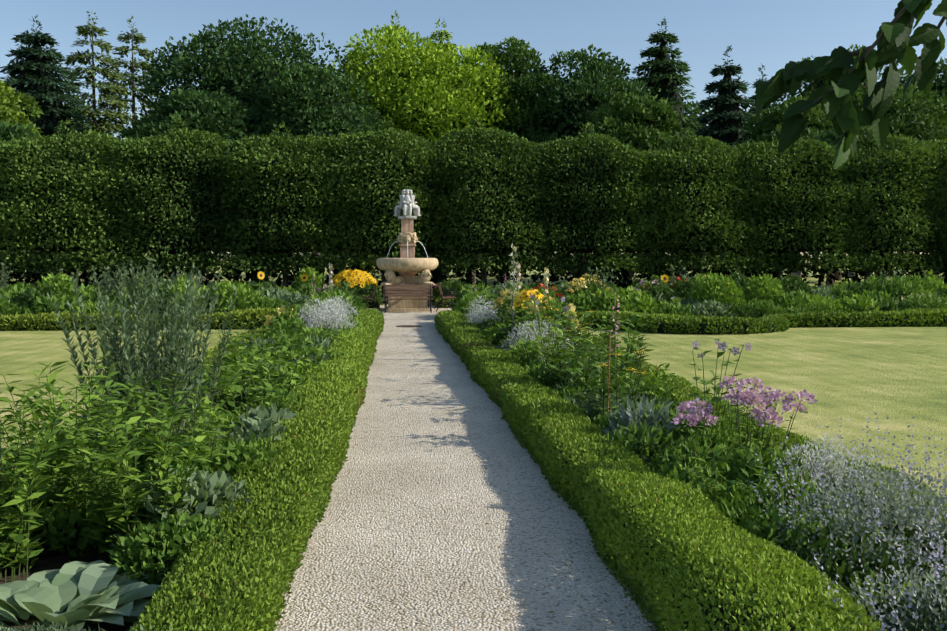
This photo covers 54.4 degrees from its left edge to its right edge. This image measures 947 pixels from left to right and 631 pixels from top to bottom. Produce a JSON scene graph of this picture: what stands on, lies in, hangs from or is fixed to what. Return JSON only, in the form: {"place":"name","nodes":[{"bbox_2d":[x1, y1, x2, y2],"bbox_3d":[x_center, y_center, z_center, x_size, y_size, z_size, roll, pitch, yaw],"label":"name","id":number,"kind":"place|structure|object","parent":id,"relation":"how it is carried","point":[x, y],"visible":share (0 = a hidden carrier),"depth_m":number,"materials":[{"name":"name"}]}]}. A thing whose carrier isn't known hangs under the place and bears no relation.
{"place":"outdoors","nodes":[
{"label":"outdoors","id":0,"kind":"place"},
{"bbox_2d":[387,241,427,257],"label":"fountain water","id":1,"kind":"structure","parent":0,"point":[407,248],"depth_m":29.23,"materials":[{"name":"clear liquid"}]},
{"bbox_2d":[0,0,946,302],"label":"tree","id":2,"kind":"object","parent":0,"point":[248,160],"depth_m":34.09,"materials":[{"name":"green plant"}]},
{"bbox_2d":[0,260,946,495],"bbox_3d":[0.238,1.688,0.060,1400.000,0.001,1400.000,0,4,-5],"label":"ground","id":3,"kind":"structure","parent":0,"point":[856,377],"depth_m":13.79,"materials":[{"name":"green plant"}]},
{"bbox_2d":[0,319,799,630],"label":"beds","id":4,"kind":"object","parent":3,"relation":"on","point":[51,560],"visible":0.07,"depth_m":4.99,"materials":[{"name":"soil"}]},
{"bbox_2d":[369,305,451,316],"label":"paving","id":5,"kind":"structure","parent":3,"relation":"on","point":[411,313],"depth_m":27.72,"materials":[{"name":"beige stone"}]},
{"bbox_2d":[357,282,379,309],"bbox_3d":[-3.323,-0.590,29.282,0.716,0.890,1.500,0,4,-5],"label":"bench","id":6,"kind":"object","parent":5,"relation":"on","point":[372,293],"depth_m":28.61,"materials":[{"name":"brown wood"}]},
{"bbox_2d":[384,284,429,307],"bbox_3d":[-2.192,-0.665,30.480,1.500,0.891,0.716,0,4,-5],"label":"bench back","id":7,"kind":"object","parent":5,"relation":"on","point":[428,302],"depth_m":30.35,"materials":[{"name":"brown wood"}]},
{"bbox_2d":[376,258,437,311],"bbox_3d":[-2.102,-0.997,29.356,1.970,1.680,1.970,0,4,-5],"label":"fountain","id":8,"kind":"object","parent":5,"relation":"on","point":[407,264],"visible":0.83,"depth_m":28.73,"materials":[{"name":"beige stone"}]},
{"bbox_2d":[397,219,417,284],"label":"fountain column","id":9,"kind":"structure","parent":8,"relation":"attached to","point":[406,225],"depth_m":29.06,"materials":[{"name":"brown stone"}]},
{"bbox_2d":[393,189,420,218],"bbox_3d":[-2.096,-3.525,29.126,0.885,0.935,0.777,0,4,-5],"label":"fountain statue","id":10,"kind":"object","parent":9,"relation":"on","point":[407,203],"visible":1,"depth_m":29.02,"materials":[{"name":"grey stone"}]},
{"bbox_2d":[397,232,417,243],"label":"fountain masks","id":11,"kind":"object","parent":9,"relation":"attached to","point":[405,237],"visible":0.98,"depth_m":29.03,"materials":[{"name":"beige stone"}]},
{"bbox_2d":[381,269,434,285],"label":"lion sculptures","id":12,"kind":"object","parent":8,"relation":"attached to","point":[392,278],"visible":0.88,"depth_m":28.75},
{"bbox_2d":[383,284,432,312],"bbox_3d":[-2.013,-0.527,28.283,1.500,0.890,0.715,0,4,-5],"label":"bench","id":13,"kind":"object","parent":5,"relation":"on","point":[390,295],"depth_m":28.41,"materials":[{"name":"brown wood"}]},
{"bbox_2d":[434,283,457,310],"bbox_3d":[-0.882,-0.602,29.481,0.717,0.890,1.500,0,4,-5],"label":"bench","id":14,"kind":"object","parent":5,"relation":"on","point":[450,290],"depth_m":28.79,"materials":[{"name":"brown wood"}]},
{"bbox_2d":[0,244,946,630],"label":"foliage","id":15,"kind":"object","parent":3,"relation":"on","point":[694,506],"visible":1,"depth_m":5.93,"materials":[{"name":"green plant"}]},
{"bbox_2d":[791,272,924,280],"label":"labels","id":16,"kind":"object","parent":3,"relation":"on","point":[797,274],"visible":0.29,"depth_m":37.75,"materials":[{"name":"white paint"}]},
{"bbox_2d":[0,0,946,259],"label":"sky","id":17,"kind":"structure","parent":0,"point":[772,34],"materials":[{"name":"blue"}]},
{"bbox_2d":[274,317,679,630],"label":"path","id":18,"kind":"structure","parent":0,"point":[424,490],"depth_m":5.69,"materials":[{"name":"beige gravel"}]},
{"bbox_2d":[396,325,421,326],"bbox_3d":[-1.581,0.261,22.541,0.660,0.007,0.660,0,4,-5],"label":"drain cover","id":19,"kind":"object","parent":18,"relation":"on","point":[409,326],"visible":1,"depth_m":22.47,"materials":[{"name":"grey metal"}]}
]}

